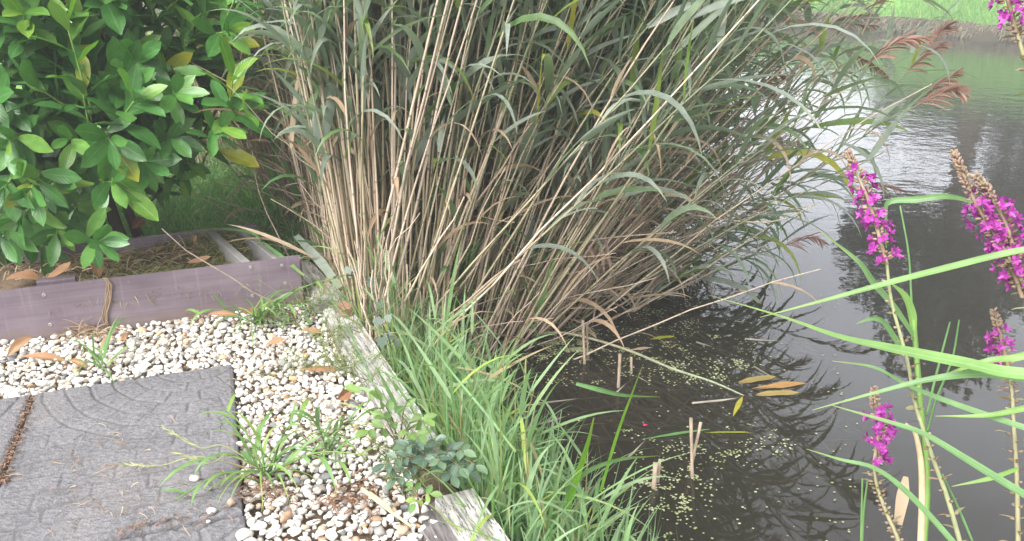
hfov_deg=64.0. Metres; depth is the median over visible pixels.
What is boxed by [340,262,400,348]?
ivy
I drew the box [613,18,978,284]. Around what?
reed
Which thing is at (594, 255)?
withered leaves
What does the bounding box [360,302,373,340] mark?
reed
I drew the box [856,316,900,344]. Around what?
reed leaf
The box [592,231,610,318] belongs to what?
reed
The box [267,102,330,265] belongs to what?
young reed
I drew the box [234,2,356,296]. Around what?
reed
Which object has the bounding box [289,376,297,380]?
pebble
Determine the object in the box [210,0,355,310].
reed
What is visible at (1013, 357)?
reed leaf
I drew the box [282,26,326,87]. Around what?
reed
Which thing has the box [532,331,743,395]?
floating reed
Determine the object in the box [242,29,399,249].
reed
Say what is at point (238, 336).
pebble
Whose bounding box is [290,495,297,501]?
pebble
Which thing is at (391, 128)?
reed
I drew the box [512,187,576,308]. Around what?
young reed
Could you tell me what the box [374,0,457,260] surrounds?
reed
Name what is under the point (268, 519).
pebble
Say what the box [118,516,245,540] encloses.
paving tile
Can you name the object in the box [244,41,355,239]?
reed
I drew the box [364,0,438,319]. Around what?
reed
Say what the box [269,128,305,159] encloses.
reed
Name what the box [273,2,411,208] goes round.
reed
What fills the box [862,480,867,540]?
grass stalk
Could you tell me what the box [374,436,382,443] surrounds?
pebble
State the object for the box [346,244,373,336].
reed
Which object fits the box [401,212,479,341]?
young reed
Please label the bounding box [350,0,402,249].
reed
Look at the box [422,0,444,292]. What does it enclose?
reed
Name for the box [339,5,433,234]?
reed
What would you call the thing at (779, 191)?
reed
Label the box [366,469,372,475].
pebble
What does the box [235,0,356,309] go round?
reed
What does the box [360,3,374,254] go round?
reed
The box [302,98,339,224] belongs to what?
reed
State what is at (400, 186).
young reed
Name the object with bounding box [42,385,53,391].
pebble
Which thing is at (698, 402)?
sunken reeds
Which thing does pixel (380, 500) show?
straw stalk
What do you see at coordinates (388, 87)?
reed
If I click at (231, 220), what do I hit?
lawn grass
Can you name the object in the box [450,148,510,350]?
young reed
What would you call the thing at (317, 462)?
pebble
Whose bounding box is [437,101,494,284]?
young reed
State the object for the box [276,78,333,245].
reed
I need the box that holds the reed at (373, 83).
[328,0,416,251]
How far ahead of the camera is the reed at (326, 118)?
2.25 m
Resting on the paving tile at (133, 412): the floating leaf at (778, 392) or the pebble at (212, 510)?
the pebble at (212, 510)
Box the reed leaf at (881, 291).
[819,230,914,339]
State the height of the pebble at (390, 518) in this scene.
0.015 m
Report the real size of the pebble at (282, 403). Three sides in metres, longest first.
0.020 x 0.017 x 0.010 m
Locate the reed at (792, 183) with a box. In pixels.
[645,158,873,281]
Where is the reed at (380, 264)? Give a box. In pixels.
[379,237,384,295]
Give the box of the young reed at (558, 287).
[541,206,592,320]
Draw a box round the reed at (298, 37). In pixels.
[289,2,358,315]
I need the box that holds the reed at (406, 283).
[404,264,407,312]
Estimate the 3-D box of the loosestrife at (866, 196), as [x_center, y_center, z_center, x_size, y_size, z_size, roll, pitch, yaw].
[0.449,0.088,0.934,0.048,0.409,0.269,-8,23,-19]
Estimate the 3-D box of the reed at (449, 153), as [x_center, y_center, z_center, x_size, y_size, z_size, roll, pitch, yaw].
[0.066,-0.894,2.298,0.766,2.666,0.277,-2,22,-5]
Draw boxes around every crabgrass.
[31,314,161,385]
[117,392,387,512]
[186,275,345,352]
[264,399,386,465]
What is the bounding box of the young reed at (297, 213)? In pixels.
[263,174,331,282]
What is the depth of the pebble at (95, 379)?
2.12 m
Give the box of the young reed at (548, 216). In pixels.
[493,168,578,328]
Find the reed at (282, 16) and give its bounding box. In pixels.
[276,4,319,161]
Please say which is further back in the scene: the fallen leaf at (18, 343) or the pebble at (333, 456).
the fallen leaf at (18, 343)
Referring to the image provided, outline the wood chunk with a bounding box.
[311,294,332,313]
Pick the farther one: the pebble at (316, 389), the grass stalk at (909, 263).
the pebble at (316, 389)
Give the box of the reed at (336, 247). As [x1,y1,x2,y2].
[331,230,342,272]
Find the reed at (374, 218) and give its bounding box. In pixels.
[367,141,421,270]
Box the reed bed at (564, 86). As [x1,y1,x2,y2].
[40,0,971,370]
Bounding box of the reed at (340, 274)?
[332,249,349,302]
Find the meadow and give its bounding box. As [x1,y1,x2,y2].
[775,0,1023,42]
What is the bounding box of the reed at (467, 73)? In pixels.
[403,0,554,300]
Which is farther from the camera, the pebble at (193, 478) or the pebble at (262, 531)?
the pebble at (193, 478)
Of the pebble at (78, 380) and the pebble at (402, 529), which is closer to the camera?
the pebble at (402, 529)
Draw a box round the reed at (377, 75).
[314,35,389,246]
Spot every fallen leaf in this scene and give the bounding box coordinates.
[6,271,39,279]
[7,336,32,355]
[21,352,67,362]
[48,262,70,276]
[70,358,85,366]
[92,264,103,276]
[100,337,110,349]
[121,331,130,341]
[131,217,144,228]
[187,255,210,262]
[208,310,237,315]
[240,307,271,317]
[266,337,285,344]
[299,365,341,370]
[302,327,321,333]
[337,389,351,400]
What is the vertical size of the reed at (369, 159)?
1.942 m
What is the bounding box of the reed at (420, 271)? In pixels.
[389,196,464,328]
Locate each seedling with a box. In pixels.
[270,308,310,326]
[344,383,436,444]
[372,434,487,490]
[403,481,442,513]
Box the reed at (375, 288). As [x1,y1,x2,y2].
[374,248,378,344]
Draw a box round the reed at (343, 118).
[304,0,389,225]
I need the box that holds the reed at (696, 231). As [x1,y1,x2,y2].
[630,8,873,311]
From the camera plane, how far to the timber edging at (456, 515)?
1.60 m
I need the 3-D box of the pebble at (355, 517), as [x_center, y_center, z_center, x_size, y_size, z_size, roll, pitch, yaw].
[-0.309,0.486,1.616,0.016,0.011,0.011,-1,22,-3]
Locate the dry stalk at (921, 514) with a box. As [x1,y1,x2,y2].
[905,423,925,540]
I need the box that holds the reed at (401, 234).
[383,213,419,262]
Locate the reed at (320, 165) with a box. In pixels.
[249,1,345,298]
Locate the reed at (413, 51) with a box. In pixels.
[377,0,445,243]
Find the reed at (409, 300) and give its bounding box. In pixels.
[407,283,410,319]
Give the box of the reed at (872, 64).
[725,42,888,102]
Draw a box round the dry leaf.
[894,476,908,524]
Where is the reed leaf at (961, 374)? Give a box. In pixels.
[813,370,1023,409]
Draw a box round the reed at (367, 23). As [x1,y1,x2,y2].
[352,10,373,241]
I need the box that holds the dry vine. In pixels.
[102,278,112,327]
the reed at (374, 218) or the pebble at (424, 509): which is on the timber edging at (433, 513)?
the pebble at (424, 509)
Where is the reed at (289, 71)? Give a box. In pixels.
[243,4,355,242]
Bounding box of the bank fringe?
[795,10,1023,42]
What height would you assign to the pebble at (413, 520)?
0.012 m
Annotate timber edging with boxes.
[301,260,331,292]
[310,284,438,463]
[416,501,444,526]
[420,520,457,540]
[435,488,509,540]
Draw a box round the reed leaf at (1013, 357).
[951,352,1023,371]
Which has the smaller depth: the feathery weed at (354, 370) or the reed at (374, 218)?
the feathery weed at (354, 370)
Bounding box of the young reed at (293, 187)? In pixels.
[270,122,312,244]
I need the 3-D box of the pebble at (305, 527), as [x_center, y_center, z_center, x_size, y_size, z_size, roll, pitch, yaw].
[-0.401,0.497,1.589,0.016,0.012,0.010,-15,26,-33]
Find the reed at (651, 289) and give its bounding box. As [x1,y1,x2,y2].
[647,215,681,303]
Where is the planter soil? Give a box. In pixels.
[0,236,242,289]
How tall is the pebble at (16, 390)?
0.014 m
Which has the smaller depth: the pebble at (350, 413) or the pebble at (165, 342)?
the pebble at (350, 413)
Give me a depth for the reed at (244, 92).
2.62 m
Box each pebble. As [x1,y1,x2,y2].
[0,339,8,344]
[0,385,14,393]
[2,351,16,356]
[8,393,20,397]
[11,388,20,392]
[17,351,27,360]
[35,380,48,387]
[41,346,51,351]
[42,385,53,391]
[64,348,70,353]
[66,331,76,336]
[67,366,73,370]
[71,377,86,382]
[89,376,99,383]
[112,348,127,354]
[114,364,121,371]
[123,357,131,362]
[126,336,134,347]
[133,355,143,362]
[134,370,141,376]
[138,326,148,332]
[139,361,150,367]
[143,356,154,361]
[159,347,168,354]
[160,358,168,363]
[162,340,168,345]
[165,324,173,328]
[174,363,181,371]
[176,336,183,341]
[185,353,191,358]
[189,475,199,481]
[190,326,197,332]
[191,342,201,347]
[207,507,216,515]
[208,359,216,364]
[214,330,222,337]
[217,322,228,329]
[217,348,224,353]
[219,354,227,359]
[227,498,236,505]
[232,363,239,369]
[235,334,242,339]
[235,391,243,397]
[236,528,249,540]
[240,418,247,426]
[243,536,257,540]
[245,475,255,483]
[246,366,254,374]
[247,517,255,526]
[248,480,258,488]
[250,521,266,530]
[257,448,269,458]
[259,529,266,535]
[262,354,268,359]
[262,399,270,404]
[264,516,272,522]
[265,531,275,538]
[266,505,274,509]
[267,333,276,338]
[271,522,279,532]
[272,435,280,442]
[272,495,286,506]
[278,358,287,366]
[278,401,285,406]
[280,510,292,523]
[282,505,290,511]
[283,362,291,371]
[287,520,294,525]
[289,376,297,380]
[290,401,299,407]
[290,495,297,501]
[291,330,302,334]
[291,526,301,536]
[292,387,300,392]
[293,472,300,477]
[293,476,300,483]
[298,437,306,443]
[298,449,305,456]
[298,535,307,540]
[299,484,310,492]
[300,459,310,466]
[301,524,309,530]
[303,489,311,497]
[305,513,315,516]
[306,434,320,442]
[309,495,316,501]
[309,502,319,510]
[311,459,321,465]
[312,353,321,359]
[312,387,318,392]
[313,487,321,494]
[317,529,325,535]
[318,525,326,531]
[319,464,325,472]
[320,400,331,407]
[320,472,334,479]
[321,494,328,503]
[323,408,332,416]
[325,528,337,540]
[326,510,332,517]
[329,454,338,462]
[332,385,342,394]
[332,464,341,468]
[335,520,343,526]
[338,506,348,519]
[343,477,350,483]
[347,410,355,418]
[349,399,358,410]
[350,523,357,529]
[351,514,358,519]
[354,500,367,509]
[356,449,368,456]
[356,508,369,522]
[360,413,370,423]
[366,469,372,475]
[367,401,373,408]
[371,516,382,521]
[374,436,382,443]
[374,479,382,484]
[374,525,385,535]
[382,485,388,494]
[387,438,393,446]
[387,514,393,522]
[392,490,402,497]
[396,523,408,534]
[397,494,404,503]
[400,504,408,510]
[403,511,415,519]
[405,533,417,540]
[409,517,416,522]
[415,504,428,513]
[416,487,425,494]
[419,515,428,520]
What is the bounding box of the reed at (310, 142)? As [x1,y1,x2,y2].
[266,111,379,192]
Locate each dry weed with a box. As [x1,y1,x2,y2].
[42,315,138,349]
[163,309,224,330]
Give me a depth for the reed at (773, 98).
3.69 m
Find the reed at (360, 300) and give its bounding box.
[346,253,370,321]
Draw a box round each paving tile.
[0,365,242,540]
[0,395,31,486]
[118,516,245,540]
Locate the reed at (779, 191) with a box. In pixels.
[589,129,865,310]
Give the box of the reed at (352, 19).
[305,3,384,264]
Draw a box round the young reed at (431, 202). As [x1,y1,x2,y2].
[408,171,473,300]
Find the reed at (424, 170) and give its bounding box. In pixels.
[393,0,463,293]
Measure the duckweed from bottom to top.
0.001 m
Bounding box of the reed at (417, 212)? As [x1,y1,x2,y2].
[389,194,440,229]
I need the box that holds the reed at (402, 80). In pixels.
[370,0,458,276]
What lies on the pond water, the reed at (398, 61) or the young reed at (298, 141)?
the young reed at (298, 141)
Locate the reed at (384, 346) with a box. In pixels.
[382,286,386,351]
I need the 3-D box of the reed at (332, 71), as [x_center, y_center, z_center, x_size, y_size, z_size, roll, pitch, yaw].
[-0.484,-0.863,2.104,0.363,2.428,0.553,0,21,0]
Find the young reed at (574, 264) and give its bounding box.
[549,200,607,301]
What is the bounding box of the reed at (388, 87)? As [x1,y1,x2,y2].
[326,0,431,284]
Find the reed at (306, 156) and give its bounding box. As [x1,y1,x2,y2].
[251,0,366,311]
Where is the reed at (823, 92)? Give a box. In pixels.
[705,63,894,218]
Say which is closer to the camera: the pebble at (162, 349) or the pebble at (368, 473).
the pebble at (368, 473)
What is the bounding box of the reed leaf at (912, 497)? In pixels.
[807,449,954,540]
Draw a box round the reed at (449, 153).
[427,0,519,322]
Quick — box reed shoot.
[912,320,930,540]
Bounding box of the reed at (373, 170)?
[366,65,381,318]
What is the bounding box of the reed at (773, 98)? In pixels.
[639,95,818,238]
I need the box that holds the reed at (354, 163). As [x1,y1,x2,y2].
[337,44,359,201]
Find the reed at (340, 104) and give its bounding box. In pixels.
[324,0,363,323]
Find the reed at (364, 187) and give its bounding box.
[348,52,374,255]
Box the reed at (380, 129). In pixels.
[374,9,390,242]
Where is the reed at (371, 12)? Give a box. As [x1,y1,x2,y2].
[335,0,388,243]
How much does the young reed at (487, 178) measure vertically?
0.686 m
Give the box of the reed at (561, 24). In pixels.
[415,0,589,325]
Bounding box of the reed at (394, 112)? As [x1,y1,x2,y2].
[392,4,405,246]
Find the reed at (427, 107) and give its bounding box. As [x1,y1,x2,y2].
[400,18,463,227]
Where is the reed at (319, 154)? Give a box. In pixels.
[307,0,345,204]
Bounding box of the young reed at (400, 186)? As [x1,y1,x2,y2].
[394,150,408,270]
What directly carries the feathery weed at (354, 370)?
on the timber edging at (367, 347)
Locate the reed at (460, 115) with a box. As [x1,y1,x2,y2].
[381,0,533,340]
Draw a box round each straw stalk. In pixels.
[360,487,412,527]
[369,491,393,512]
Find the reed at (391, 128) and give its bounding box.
[390,0,392,329]
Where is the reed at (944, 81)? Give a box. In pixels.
[635,67,976,296]
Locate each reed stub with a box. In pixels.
[581,320,585,363]
[586,324,588,358]
[617,354,621,387]
[630,357,632,371]
[651,462,657,488]
[657,459,661,482]
[689,417,693,476]
[689,422,701,470]
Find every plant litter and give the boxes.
[0,395,37,484]
[7,415,249,540]
[61,324,391,452]
[117,504,234,538]
[220,417,302,516]
[289,466,403,531]
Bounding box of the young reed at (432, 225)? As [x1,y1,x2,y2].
[380,193,476,274]
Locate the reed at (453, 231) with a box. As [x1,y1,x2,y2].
[419,173,489,329]
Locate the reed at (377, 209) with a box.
[367,35,382,300]
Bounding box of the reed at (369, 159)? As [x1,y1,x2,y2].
[363,41,386,295]
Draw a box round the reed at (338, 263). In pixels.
[335,227,345,291]
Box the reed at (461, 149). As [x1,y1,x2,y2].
[413,4,517,301]
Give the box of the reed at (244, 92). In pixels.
[173,52,306,141]
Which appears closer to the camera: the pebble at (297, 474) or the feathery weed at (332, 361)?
the pebble at (297, 474)
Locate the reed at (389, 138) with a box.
[388,68,393,191]
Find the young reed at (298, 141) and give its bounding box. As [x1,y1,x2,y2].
[272,127,325,207]
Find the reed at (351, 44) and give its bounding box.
[309,0,372,327]
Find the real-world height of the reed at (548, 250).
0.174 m
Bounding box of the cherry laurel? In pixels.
[0,0,277,274]
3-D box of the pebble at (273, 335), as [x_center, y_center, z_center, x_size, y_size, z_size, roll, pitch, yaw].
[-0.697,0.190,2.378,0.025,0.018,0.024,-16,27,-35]
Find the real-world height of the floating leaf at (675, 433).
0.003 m
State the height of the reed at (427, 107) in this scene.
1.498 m
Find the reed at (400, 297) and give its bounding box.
[397,284,406,323]
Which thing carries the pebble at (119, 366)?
on the ground at (433, 481)
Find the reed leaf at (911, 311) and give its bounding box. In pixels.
[892,284,916,339]
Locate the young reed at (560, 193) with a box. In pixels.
[509,188,563,288]
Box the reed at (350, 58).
[271,0,358,240]
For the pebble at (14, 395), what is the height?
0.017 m
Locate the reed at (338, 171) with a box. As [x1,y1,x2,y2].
[316,0,354,285]
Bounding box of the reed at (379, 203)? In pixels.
[368,59,384,262]
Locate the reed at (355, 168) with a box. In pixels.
[355,47,358,273]
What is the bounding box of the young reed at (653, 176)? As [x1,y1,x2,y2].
[569,132,669,281]
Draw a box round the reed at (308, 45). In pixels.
[300,9,335,189]
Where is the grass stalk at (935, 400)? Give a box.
[927,320,959,431]
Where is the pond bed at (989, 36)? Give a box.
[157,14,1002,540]
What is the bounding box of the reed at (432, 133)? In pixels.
[373,0,480,332]
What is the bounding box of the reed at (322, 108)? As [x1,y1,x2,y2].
[291,1,327,152]
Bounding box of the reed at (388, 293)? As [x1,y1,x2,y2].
[387,272,392,313]
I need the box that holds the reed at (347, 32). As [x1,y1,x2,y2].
[304,13,388,267]
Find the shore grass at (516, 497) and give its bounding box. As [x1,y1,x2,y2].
[292,200,687,540]
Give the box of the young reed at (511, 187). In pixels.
[467,181,514,313]
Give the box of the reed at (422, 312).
[420,291,427,343]
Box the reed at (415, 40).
[392,0,507,272]
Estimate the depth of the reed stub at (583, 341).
2.86 m
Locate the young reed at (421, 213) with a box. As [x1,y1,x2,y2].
[420,147,425,271]
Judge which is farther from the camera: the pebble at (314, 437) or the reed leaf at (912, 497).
the pebble at (314, 437)
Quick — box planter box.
[0,224,305,347]
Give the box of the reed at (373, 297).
[370,270,380,336]
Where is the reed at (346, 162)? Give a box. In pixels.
[325,0,363,286]
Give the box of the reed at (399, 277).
[396,248,403,306]
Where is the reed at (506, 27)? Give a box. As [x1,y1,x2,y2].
[409,0,521,319]
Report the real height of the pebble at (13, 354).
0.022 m
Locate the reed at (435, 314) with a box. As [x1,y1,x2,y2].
[434,294,437,365]
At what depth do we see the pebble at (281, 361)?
2.22 m
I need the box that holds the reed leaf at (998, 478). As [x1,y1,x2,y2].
[832,405,1023,497]
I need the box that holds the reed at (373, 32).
[328,0,396,234]
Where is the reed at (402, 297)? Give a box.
[400,266,403,366]
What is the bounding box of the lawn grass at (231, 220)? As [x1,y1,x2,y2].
[0,125,318,267]
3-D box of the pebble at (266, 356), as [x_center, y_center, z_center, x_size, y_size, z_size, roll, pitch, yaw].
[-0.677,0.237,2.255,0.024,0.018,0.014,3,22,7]
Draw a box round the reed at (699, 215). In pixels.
[607,201,819,222]
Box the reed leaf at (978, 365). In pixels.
[710,295,1023,378]
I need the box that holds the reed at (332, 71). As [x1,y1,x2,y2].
[270,0,400,335]
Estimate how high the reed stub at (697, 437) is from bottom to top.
0.256 m
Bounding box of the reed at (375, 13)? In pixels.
[342,4,423,167]
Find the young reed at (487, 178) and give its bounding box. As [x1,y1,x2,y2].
[460,159,506,274]
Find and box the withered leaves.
[577,236,614,287]
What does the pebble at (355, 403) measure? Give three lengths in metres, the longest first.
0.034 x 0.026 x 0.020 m
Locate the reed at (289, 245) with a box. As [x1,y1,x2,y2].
[228,224,336,293]
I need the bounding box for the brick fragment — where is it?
[337,301,352,317]
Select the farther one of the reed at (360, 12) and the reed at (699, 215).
the reed at (699, 215)
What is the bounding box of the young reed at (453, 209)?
[433,144,513,331]
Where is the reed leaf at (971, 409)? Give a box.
[835,361,1023,429]
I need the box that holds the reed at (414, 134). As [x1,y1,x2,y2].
[381,0,448,294]
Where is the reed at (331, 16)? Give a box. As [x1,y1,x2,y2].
[285,0,350,248]
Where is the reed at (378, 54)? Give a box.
[359,43,410,292]
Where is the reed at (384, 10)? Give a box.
[368,0,401,277]
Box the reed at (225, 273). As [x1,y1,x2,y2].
[161,228,305,321]
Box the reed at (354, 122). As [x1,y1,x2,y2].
[266,0,381,316]
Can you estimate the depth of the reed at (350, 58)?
2.24 m
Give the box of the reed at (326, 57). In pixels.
[292,0,358,274]
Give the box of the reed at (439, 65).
[397,0,451,290]
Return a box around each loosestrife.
[842,148,966,540]
[861,385,903,540]
[948,149,1023,326]
[983,307,1023,540]
[988,0,1023,95]
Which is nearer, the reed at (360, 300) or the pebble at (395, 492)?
the pebble at (395, 492)
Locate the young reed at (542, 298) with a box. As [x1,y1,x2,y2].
[495,185,581,347]
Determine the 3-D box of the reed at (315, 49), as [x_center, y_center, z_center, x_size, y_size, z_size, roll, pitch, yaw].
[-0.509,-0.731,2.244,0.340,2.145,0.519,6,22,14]
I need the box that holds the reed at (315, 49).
[309,37,370,271]
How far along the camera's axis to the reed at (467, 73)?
2.28 m
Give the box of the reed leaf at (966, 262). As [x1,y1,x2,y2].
[762,247,1023,316]
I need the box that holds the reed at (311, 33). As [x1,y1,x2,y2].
[271,6,353,265]
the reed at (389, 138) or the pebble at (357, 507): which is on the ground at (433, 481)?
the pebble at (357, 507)
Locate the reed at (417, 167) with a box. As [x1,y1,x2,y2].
[387,111,442,270]
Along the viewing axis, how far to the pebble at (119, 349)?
2.28 m
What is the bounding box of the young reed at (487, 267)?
[442,153,527,337]
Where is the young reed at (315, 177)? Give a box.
[279,56,386,262]
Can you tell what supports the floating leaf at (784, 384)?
on the pond water
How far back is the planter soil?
2.62 m
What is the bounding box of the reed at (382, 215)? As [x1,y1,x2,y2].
[359,39,456,305]
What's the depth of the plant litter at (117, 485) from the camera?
1.68 m
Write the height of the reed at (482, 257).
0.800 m
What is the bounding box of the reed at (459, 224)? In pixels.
[427,0,544,306]
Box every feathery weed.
[249,347,346,381]
[257,274,348,320]
[258,289,297,324]
[289,297,388,350]
[289,332,375,377]
[314,408,456,475]
[316,317,363,376]
[329,350,397,392]
[379,426,449,497]
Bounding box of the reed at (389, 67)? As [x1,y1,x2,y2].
[384,1,390,99]
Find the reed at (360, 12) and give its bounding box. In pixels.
[354,0,446,310]
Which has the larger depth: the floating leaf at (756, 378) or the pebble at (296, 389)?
the floating leaf at (756, 378)
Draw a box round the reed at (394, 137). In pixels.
[390,0,396,288]
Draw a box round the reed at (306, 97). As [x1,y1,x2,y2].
[284,0,349,297]
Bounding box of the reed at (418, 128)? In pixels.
[364,0,453,326]
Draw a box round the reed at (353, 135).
[327,4,410,291]
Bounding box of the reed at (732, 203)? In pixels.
[647,66,851,294]
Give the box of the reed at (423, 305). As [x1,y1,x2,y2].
[418,287,424,338]
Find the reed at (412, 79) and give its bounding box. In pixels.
[380,1,475,253]
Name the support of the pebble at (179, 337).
on the ground at (433, 481)
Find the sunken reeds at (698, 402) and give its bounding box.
[527,338,776,456]
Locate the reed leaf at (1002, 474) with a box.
[952,467,1018,486]
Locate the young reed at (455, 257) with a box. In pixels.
[434,188,475,303]
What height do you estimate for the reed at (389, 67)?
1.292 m
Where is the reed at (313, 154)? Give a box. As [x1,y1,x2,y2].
[279,24,338,230]
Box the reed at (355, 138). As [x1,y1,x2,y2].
[346,7,363,255]
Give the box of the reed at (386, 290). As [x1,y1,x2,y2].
[384,250,390,363]
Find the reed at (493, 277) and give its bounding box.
[435,259,520,323]
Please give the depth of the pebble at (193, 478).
1.71 m
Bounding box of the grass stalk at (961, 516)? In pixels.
[941,474,973,540]
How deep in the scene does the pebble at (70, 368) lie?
2.18 m
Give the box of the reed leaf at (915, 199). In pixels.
[884,194,971,247]
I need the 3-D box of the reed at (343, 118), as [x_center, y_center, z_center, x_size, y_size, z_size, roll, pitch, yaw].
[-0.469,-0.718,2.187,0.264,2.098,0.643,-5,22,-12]
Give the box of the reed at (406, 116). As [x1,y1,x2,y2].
[401,0,414,298]
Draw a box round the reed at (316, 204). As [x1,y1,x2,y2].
[300,184,324,218]
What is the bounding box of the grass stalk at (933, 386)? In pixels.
[925,322,950,415]
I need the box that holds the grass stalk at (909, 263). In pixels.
[899,206,912,301]
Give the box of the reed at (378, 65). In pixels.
[354,55,400,211]
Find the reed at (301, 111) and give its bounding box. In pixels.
[256,4,346,294]
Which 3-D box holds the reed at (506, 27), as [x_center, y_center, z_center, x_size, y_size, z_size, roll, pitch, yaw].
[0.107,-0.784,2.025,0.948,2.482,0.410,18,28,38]
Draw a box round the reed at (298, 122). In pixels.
[277,0,338,276]
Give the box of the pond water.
[452,22,1023,540]
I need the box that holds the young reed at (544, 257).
[522,181,594,308]
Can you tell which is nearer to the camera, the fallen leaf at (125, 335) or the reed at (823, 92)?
the fallen leaf at (125, 335)
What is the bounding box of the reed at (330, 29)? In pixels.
[297,0,377,293]
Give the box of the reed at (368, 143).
[354,33,386,272]
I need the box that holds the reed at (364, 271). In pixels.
[362,230,370,325]
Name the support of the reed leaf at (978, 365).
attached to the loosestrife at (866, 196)
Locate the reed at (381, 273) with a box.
[374,232,384,338]
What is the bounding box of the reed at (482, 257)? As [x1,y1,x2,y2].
[433,124,593,325]
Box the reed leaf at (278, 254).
[180,228,304,275]
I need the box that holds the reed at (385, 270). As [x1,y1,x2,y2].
[384,242,387,353]
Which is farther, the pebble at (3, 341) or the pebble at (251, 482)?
the pebble at (3, 341)
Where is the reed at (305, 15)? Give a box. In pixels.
[297,2,338,181]
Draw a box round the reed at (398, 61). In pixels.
[338,0,466,284]
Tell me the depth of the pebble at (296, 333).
2.39 m
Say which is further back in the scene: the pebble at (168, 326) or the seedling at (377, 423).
the pebble at (168, 326)
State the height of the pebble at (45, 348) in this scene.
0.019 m
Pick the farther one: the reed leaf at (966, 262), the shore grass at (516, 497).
the shore grass at (516, 497)
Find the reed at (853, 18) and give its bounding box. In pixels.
[737,13,880,72]
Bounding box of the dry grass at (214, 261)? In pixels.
[50,224,259,315]
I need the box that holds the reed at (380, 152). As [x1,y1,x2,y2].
[341,60,387,257]
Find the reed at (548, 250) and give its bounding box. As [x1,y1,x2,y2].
[505,232,676,267]
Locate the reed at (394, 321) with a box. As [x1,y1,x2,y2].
[392,302,396,358]
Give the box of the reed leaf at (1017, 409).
[941,405,1023,417]
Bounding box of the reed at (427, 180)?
[417,24,445,322]
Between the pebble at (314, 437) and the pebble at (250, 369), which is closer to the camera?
the pebble at (314, 437)
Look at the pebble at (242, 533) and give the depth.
1.54 m
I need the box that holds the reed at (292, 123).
[195,71,335,187]
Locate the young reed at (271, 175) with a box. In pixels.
[231,84,291,236]
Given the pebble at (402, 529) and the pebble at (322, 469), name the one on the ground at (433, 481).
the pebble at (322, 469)
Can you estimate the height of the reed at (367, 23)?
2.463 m
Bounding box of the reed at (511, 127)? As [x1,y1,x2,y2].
[422,0,623,327]
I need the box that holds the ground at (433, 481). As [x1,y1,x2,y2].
[0,8,455,540]
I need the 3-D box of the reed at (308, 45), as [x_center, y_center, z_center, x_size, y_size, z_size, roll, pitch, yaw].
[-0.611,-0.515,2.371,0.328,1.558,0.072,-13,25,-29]
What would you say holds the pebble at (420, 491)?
on the ground at (433, 481)
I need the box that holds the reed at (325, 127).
[238,0,350,289]
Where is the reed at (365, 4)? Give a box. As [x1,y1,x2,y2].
[315,0,376,301]
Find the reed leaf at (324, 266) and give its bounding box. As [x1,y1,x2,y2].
[293,234,342,287]
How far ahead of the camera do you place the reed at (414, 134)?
2.25 m
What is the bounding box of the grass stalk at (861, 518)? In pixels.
[860,478,862,540]
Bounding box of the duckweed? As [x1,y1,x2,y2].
[523,271,881,540]
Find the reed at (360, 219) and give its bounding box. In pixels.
[359,4,372,259]
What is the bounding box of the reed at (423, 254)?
[411,0,475,323]
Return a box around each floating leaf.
[630,347,652,349]
[645,429,708,438]
[652,336,673,338]
[704,431,745,432]
[733,397,742,415]
[735,375,776,383]
[752,381,805,388]
[754,390,798,395]
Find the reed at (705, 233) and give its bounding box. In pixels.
[688,162,735,285]
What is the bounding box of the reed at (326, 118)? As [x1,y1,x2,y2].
[238,3,418,246]
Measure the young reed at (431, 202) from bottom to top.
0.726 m
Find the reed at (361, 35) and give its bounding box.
[346,7,419,245]
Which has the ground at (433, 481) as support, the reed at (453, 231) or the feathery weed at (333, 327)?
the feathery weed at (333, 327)
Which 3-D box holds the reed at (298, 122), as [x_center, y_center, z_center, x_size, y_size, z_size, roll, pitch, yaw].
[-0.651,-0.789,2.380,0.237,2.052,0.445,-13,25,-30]
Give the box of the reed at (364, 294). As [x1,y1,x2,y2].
[354,241,368,329]

